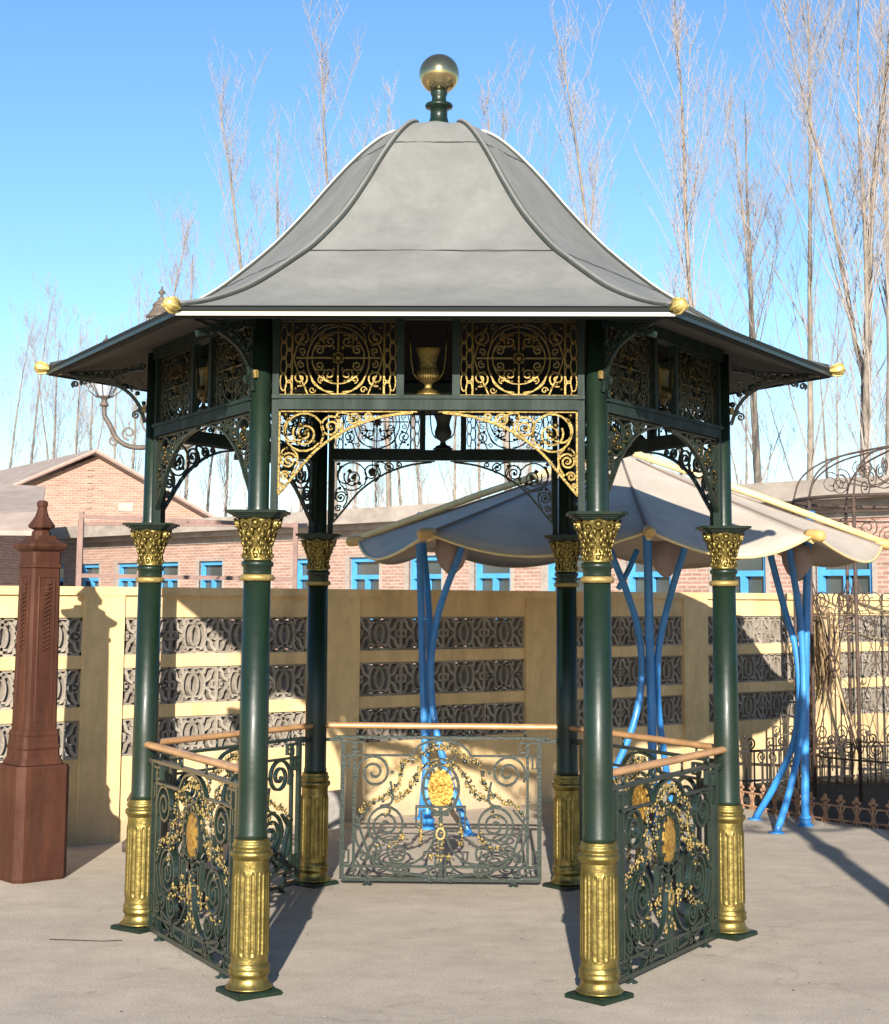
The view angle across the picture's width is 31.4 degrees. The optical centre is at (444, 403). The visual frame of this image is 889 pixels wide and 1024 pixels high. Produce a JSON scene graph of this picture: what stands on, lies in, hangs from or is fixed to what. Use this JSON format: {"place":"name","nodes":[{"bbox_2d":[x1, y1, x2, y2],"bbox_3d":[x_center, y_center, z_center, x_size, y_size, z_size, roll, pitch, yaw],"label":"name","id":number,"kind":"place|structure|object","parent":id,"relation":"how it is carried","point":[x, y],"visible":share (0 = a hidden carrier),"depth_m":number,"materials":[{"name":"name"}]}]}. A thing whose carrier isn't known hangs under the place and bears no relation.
{"place":"outdoors","nodes":[
{"label":"outdoors","id":0,"kind":"place"},
{"bbox_2d":[0,652,888,1023],"bbox_3d":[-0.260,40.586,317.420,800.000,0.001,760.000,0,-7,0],"label":"ground","id":1,"kind":"structure","parent":0,"point":[444,938],"depth_m":7.66,"materials":[{"name":"concrete"}]},
{"bbox_2d":[0,297,43,467],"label":"bare poplar","id":2,"kind":"object","parent":1,"relation":"on","point":[10,464],"visible":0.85,"depth_m":82.59,"materials":[{"name":"brown plant"}]},
{"bbox_2d":[0,484,44,653],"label":"white shed","id":3,"kind":"structure","parent":1,"relation":"on","point":[18,507],"depth_m":41.08,"materials":[{"name":"pink brick"}]},
{"bbox_2d":[0,500,69,883],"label":"lamp pedestal","id":4,"kind":"object","parent":1,"relation":"on","point":[34,783],"visible":1,"depth_m":9.54,"materials":[{"name":"red metal"}]},
{"bbox_2d":[14,268,67,464],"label":"bare poplar","id":5,"kind":"object","parent":1,"relation":"on","point":[31,450],"visible":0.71,"depth_m":93.64,"materials":[{"name":"brown plant"}]},
{"bbox_2d":[17,303,94,461],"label":"bare poplar","id":6,"kind":"object","parent":1,"relation":"on","point":[54,440],"visible":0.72,"depth_m":77.21,"materials":[{"name":"brown plant"}]},
{"bbox_2d":[50,306,95,455],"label":"bare poplar","id":7,"kind":"object","parent":1,"relation":"on","point":[77,430],"visible":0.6,"depth_m":78.73,"materials":[{"name":"brown plant"}]},
{"bbox_2d":[49,939,121,940],"bbox_3d":[-1.767,2.637,7.779,0.361,0.006,0.026,0,-7,2],"label":"stick","id":8,"kind":"object","parent":1,"relation":"on","point":[85,940],"visible":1,"depth_m":7.78,"materials":[{"name":"wood"}]},
{"bbox_2d":[62,318,122,454],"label":"bare poplar","id":9,"kind":"object","parent":1,"relation":"on","point":[92,408],"visible":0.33,"depth_m":93.22,"materials":[{"name":"brown plant"}]},
{"bbox_2d":[0,449,215,526],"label":"gabled brick house","id":10,"kind":"structure","parent":1,"relation":"on","point":[94,482],"depth_m":54.02,"materials":[{"name":"brick"}]},
{"bbox_2d":[81,311,144,467],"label":"bare poplar","id":11,"kind":"object","parent":1,"relation":"on","point":[114,442],"visible":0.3,"depth_m":73.25,"materials":[{"name":"brown plant"}]},
{"bbox_2d":[108,266,153,474],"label":"bare poplar","id":12,"kind":"object","parent":1,"relation":"on","point":[135,430],"visible":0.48,"depth_m":89.09,"materials":[{"name":"brown plant"}]},
{"bbox_2d":[86,286,206,852],"bbox_3d":[-1.982,1.081,10.797,1.014,3.830,0.312,0,-7,0],"label":"street lamp","id":13,"kind":"object","parent":1,"relation":"on","point":[103,393],"visible":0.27,"depth_m":10.90,"materials":[{"name":"metal"}]},
{"bbox_2d":[126,191,202,443],"bbox_3d":[-10.225,0.060,58.205,2.850,17.290,4.138,3,-7,-21],"label":"bare poplar","id":14,"kind":"object","parent":1,"relation":"on","point":[181,262],"visible":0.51,"depth_m":59.64,"materials":[{"name":"brown plant"}]},
{"bbox_2d":[138,432,199,498],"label":"bare poplar","id":15,"kind":"object","parent":1,"relation":"on","point":[170,478],"visible":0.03,"depth_m":74.33,"materials":[{"name":"brown plant"}]},
{"bbox_2d":[70,512,307,744],"bbox_3d":[-2.387,2.222,14.334,2.174,2.420,1.040,0,-7,0],"label":"pipe frame","id":16,"kind":"object","parent":1,"relation":"on","point":[295,526],"visible":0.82,"depth_m":13.95,"materials":[{"name":"white metal"}]},
{"bbox_2d":[167,217,221,499],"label":"bare poplar","id":17,"kind":"object","parent":1,"relation":"on","point":[186,480],"visible":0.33,"depth_m":79.86,"materials":[{"name":"brown plant"}]},
{"bbox_2d":[195,285,234,515],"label":"bare poplar","id":18,"kind":"object","parent":1,"relation":"on","point":[209,482],"visible":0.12,"depth_m":85.09,"materials":[{"name":"brown plant"}]},
{"bbox_2d":[214,260,243,516],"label":"bare poplar","id":19,"kind":"object","parent":1,"relation":"on","point":[227,464],"visible":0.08,"depth_m":91.58,"materials":[{"name":"brown plant"}]},
{"bbox_2d":[193,31,285,508],"bbox_3d":[-8.062,-2.754,63.301,3.618,24.144,5.253,0,-7,2],"label":"bare poplar","id":20,"kind":"object","parent":1,"relation":"on","point":[239,246],"visible":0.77,"depth_m":63.08,"materials":[{"name":"brown plant"}]},
{"bbox_2d":[235,99,302,440],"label":"bare poplar","id":21,"kind":"object","parent":1,"relation":"on","point":[278,221],"visible":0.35,"depth_m":71.32,"materials":[{"name":"brown plant"}]},
{"bbox_2d":[270,415,306,511],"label":"bare poplar","id":22,"kind":"object","parent":1,"relation":"on","point":[300,463],"visible":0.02,"depth_m":68.64,"materials":[{"name":"brown plant"}]},
{"bbox_2d":[282,0,377,509],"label":"bare poplar","id":23,"kind":"object","parent":1,"relation":"on","point":[324,137],"visible":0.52,"depth_m":66.33,"materials":[{"name":"brown plant"}]},
{"bbox_2d":[328,790,339,828],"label":"stone block","id":24,"kind":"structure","parent":1,"relation":"on","point":[333,808],"depth_m":11.63,"materials":[{"name":"white stone"}]},
{"bbox_2d":[328,415,374,508],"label":"bare poplar","id":25,"kind":"object","parent":1,"relation":"on","point":[356,466],"visible":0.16,"depth_m":70.74,"materials":[{"name":"brown plant"}]},
{"bbox_2d":[361,415,401,507],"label":"bare poplar","id":26,"kind":"object","parent":1,"relation":"on","point":[375,485],"visible":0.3,"depth_m":96.41,"materials":[{"name":"brown plant"}]},
{"bbox_2d":[365,71,402,505],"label":"bare poplar","id":27,"kind":"object","parent":1,"relation":"on","point":[388,475],"visible":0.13,"depth_m":76.34,"materials":[{"name":"brown plant"}]},
{"bbox_2d":[366,415,431,505],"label":"bare poplar","id":28,"kind":"object","parent":1,"relation":"on","point":[399,485],"visible":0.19,"depth_m":82.57,"materials":[{"name":"brown plant"}]},
{"bbox_2d":[401,415,447,504],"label":"bare poplar","id":29,"kind":"object","parent":1,"relation":"on","point":[419,477],"visible":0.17,"depth_m":73.89,"materials":[{"name":"brown plant"}]},
{"bbox_2d":[23,453,852,516],"bbox_3d":[-1.483,5.984,63.746,49.318,7.020,16.029,0,-7,0],"label":"scrub","id":30,"kind":"object","parent":1,"relation":"on","point":[226,505],"visible":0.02,"depth_m":59.96,"materials":[{"name":"brown plant"}]},
{"bbox_2d":[34,54,844,1005],"bbox_3d":[-0.043,0.394,8.330,4.307,4.618,3.746,0,-7,1],"label":"gazebo","id":31,"kind":"object","parent":1,"relation":"on","point":[440,268],"visible":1,"depth_m":7.80,"materials":[{"name":"green metal"}]},
{"bbox_2d":[0,586,888,845],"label":"boundary wall","id":32,"kind":"structure","parent":1,"relation":"on","point":[98,694],"depth_m":12.44,"materials":[{"name":"beige paint"}]},
{"bbox_2d":[426,416,476,502],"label":"bare poplar","id":33,"kind":"object","parent":1,"relation":"on","point":[455,443],"visible":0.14,"depth_m":84.42,"materials":[{"name":"brown plant"}]},
{"bbox_2d":[19,475,888,664],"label":"brick building","id":34,"kind":"structure","parent":1,"relation":"on","point":[203,550],"depth_m":35.79,"materials":[{"name":"brick"}]},
{"bbox_2d":[60,563,65,585],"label":"window","id":35,"kind":"structure","parent":34,"relation":"in","point":[62,570],"depth_m":48.05,"materials":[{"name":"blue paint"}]},
{"bbox_2d":[82,562,100,586],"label":"window","id":36,"kind":"structure","parent":34,"relation":"in","point":[88,567],"depth_m":46.71,"materials":[{"name":"blue paint"}]},
{"bbox_2d":[114,561,138,586],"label":"window","id":37,"kind":"structure","parent":34,"relation":"in","point":[125,567],"depth_m":45.23,"materials":[{"name":"blue paint"}]},
{"bbox_2d":[161,560,179,586],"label":"window","id":38,"kind":"structure","parent":34,"relation":"in","point":[171,567],"depth_m":43.31,"materials":[{"name":"blue paint"}]},
{"bbox_2d":[195,559,224,587],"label":"window","id":39,"kind":"structure","parent":34,"relation":"in","point":[208,567],"depth_m":41.88,"materials":[{"name":"blue paint"}]},
{"bbox_2d":[241,558,272,587],"bbox_3d":[-4.729,4.654,39.938,0.069,1.530,1.370,6,-9,-40],"label":"window","id":40,"kind":"structure","parent":34,"relation":"in","point":[242,558],"depth_m":40.43,"materials":[{"name":"paint"}]},
{"bbox_2d":[291,556,307,588],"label":"window","id":41,"kind":"structure","parent":34,"relation":"in","point":[302,576],"depth_m":38.70,"materials":[{"name":"blue paint"}]},
{"bbox_2d":[345,555,381,619],"bbox_3d":[-1.810,4.272,36.670,0.219,1.530,1.370,6,-9,-40],"label":"window","id":42,"kind":"structure","parent":34,"relation":"in","point":[366,573],"depth_m":36.90,"materials":[{"name":"blue paint"}]},
{"bbox_2d":[404,553,443,619],"bbox_3d":[-0.380,4.078,35.009,0.219,1.530,1.370,6,-9,-40],"label":"window","id":43,"kind":"structure","parent":34,"relation":"in","point":[436,573],"depth_m":35.05,"materials":[{"name":"blue paint"}]},
{"bbox_2d":[469,561,512,618],"bbox_3d":[1.051,3.884,33.350,0.219,1.530,1.370,6,-9,-40],"label":"window","id":44,"kind":"structure","parent":34,"relation":"in","point":[491,578],"depth_m":33.55,"materials":[{"name":"blue paint"}]},
{"bbox_2d":[541,556,582,590],"bbox_3d":[2.482,3.690,31.691,0.219,1.530,1.370,6,-9,-40],"label":"window","id":45,"kind":"structure","parent":34,"relation":"in","point":[548,578],"depth_m":32.06,"materials":[{"name":"blue paint"}]},
{"bbox_2d":[620,559,672,591],"bbox_3d":[3.913,3.495,30.032,0.219,1.530,1.370,6,-9,-40],"label":"window","id":46,"kind":"structure","parent":34,"relation":"in","point":[635,582],"depth_m":30.32,"materials":[{"name":"blue paint"}]},
{"bbox_2d":[709,556,769,592],"bbox_3d":[5.344,3.301,28.373,0.219,1.530,1.370,6,-9,-40],"label":"window","id":47,"kind":"structure","parent":34,"relation":"in","point":[753,575],"depth_m":28.30,"materials":[{"name":"blue paint"}]},
{"bbox_2d":[812,559,876,593],"bbox_3d":[6.775,3.108,26.716,0.219,1.530,1.370,6,-9,-40],"label":"window","id":48,"kind":"structure","parent":34,"relation":"in","point":[830,580],"depth_m":26.78,"materials":[{"name":"blue paint"}]},
{"bbox_2d":[453,416,497,500],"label":"bare poplar","id":49,"kind":"object","parent":1,"relation":"on","point":[479,473],"visible":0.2,"depth_m":68.28,"materials":[{"name":"brown plant"}]},
{"bbox_2d":[473,37,570,490],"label":"bare poplar","id":50,"kind":"object","parent":1,"relation":"on","point":[506,437],"visible":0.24,"depth_m":67.12,"materials":[{"name":"brown plant"}]},
{"bbox_2d":[511,416,547,482],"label":"bare poplar","id":51,"kind":"object","parent":1,"relation":"on","point":[530,468],"visible":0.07,"depth_m":81.68,"materials":[{"name":"brown plant"}]},
{"bbox_2d":[536,416,558,467],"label":"bare poplar","id":52,"kind":"object","parent":1,"relation":"on","point":[558,432],"visible":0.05,"depth_m":97.56,"materials":[{"name":"brown plant"}]},
{"bbox_2d":[557,96,619,420],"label":"bare poplar","id":53,"kind":"object","parent":1,"relation":"on","point":[590,180],"visible":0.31,"depth_m":77.15,"materials":[{"name":"brown plant"}]},
{"bbox_2d":[540,0,638,246],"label":"bare poplar","id":54,"kind":"object","parent":1,"relation":"on","point":[578,159],"visible":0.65,"depth_m":58.98,"materials":[{"name":"brown plant"}]},
{"bbox_2d":[346,452,888,835],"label":"shade canopy","id":55,"kind":"object","parent":1,"relation":"on","point":[668,511],"visible":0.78,"depth_m":11.72,"materials":[{"name":"fabric"}]},
{"bbox_2d":[612,253,644,423],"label":"bare poplar","id":56,"kind":"object","parent":1,"relation":"on","point":[634,267],"visible":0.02,"depth_m":87.91,"materials":[{"name":"brown plant"}]},
{"bbox_2d":[637,425,655,464],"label":"bare poplar","id":57,"kind":"object","parent":1,"relation":"on","point":[646,453],"visible":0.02,"depth_m":70.10,"materials":[{"name":"brown plant"}]},
{"bbox_2d":[667,403,691,475],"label":"bare poplar","id":58,"kind":"object","parent":1,"relation":"on","point":[679,450],"visible":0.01,"depth_m":86.01,"materials":[{"name":"brown plant"}]},
{"bbox_2d":[625,0,746,481],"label":"bare poplar","id":59,"kind":"object","parent":1,"relation":"on","point":[686,213],"visible":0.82,"depth_m":45.78,"materials":[{"name":"brown plant"}]},
{"bbox_2d":[703,390,772,483],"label":"bare poplar","id":60,"kind":"object","parent":1,"relation":"on","point":[746,472],"visible":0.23,"depth_m":93.27,"materials":[{"name":"brown plant"}]},
{"bbox_2d":[701,37,817,482],"bbox_3d":[10.671,-2.145,52.491,3.594,20.552,5.190,-2,-7,20],"label":"bare poplar","id":61,"kind":"object","parent":1,"relation":"on","point":[749,249],"visible":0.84,"depth_m":52.30,"materials":[{"name":"brown plant"}]},
{"bbox_2d":[699,0,862,480],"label":"bare poplar","id":62,"kind":"object","parent":1,"relation":"on","point":[810,448],"visible":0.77,"depth_m":46.43,"materials":[{"name":"brown plant"}]},
{"bbox_2d":[692,771,888,828],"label":"planting bed","id":63,"kind":"object","parent":1,"relation":"on","point":[849,793],"visible":0.33,"depth_m":13.61,"materials":[{"name":"soil"}]},
{"bbox_2d":[772,701,810,785],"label":"arched iron gate","id":64,"kind":"structure","parent":63,"relation":"on","point":[780,734],"depth_m":14.49,"materials":[{"name":"black metal"}]},
{"bbox_2d":[739,730,888,789],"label":"iron railing","id":65,"kind":"object","parent":63,"relation":"on","point":[770,750],"visible":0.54,"depth_m":14.44,"materials":[{"name":"black metal"}]},
{"bbox_2d":[740,781,888,829],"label":"picket edging","id":66,"kind":"object","parent":63,"relation":"on","point":[797,803],"visible":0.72,"depth_m":12.11,"materials":[{"name":"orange metal"}]},
{"bbox_2d":[779,596,888,783],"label":"dry vine","id":67,"kind":"object","parent":63,"relation":"on","point":[820,655],"visible":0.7,"depth_m":15.02,"materials":[{"name":"plant"}]},
{"bbox_2d":[791,445,888,802],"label":"iron pavilion","id":68,"kind":"structure","parent":63,"relation":"on","point":[813,767],"depth_m":13.85,"materials":[{"name":"black metal"}]},
{"bbox_2d":[784,275,844,478],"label":"bare poplar","id":69,"kind":"object","parent":1,"relation":"on","point":[824,436],"visible":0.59,"depth_m":93.57,"materials":[{"name":"brown plant"}]},
{"bbox_2d":[744,0,888,476],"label":"bare poplar","id":70,"kind":"object","parent":1,"relation":"on","point":[865,366],"visible":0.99,"depth_m":34.69,"materials":[{"name":"brown plant"}]},
{"bbox_2d":[800,0,888,474],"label":"bare poplar","id":71,"kind":"object","parent":1,"relation":"on","point":[884,170],"visible":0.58,"depth_m":40.77,"materials":[{"name":"brown plant"}]},
{"bbox_2d":[816,285,882,478],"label":"bare poplar","id":72,"kind":"object","parent":1,"relation":"on","point":[837,434],"visible":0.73,"depth_m":95.74,"materials":[{"name":"brown plant"}]},
{"bbox_2d":[862,324,886,474],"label":"bare poplar","id":73,"kind":"object","parent":1,"relation":"on","point":[884,402],"visible":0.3,"depth_m":78.12,"materials":[{"name":"brown plant"}]},
{"bbox_2d":[0,0,888,516],"label":"sky","id":74,"kind":"structure","parent":0,"point":[101,101],"materials":[{"name":"blue"}]},
{"bbox_2d":[12,809,888,1022],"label":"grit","id":75,"kind":"object","parent":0,"point":[452,953],"visible":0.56,"depth_m":7.42,"materials":[{"name":"stone"}]}
]}

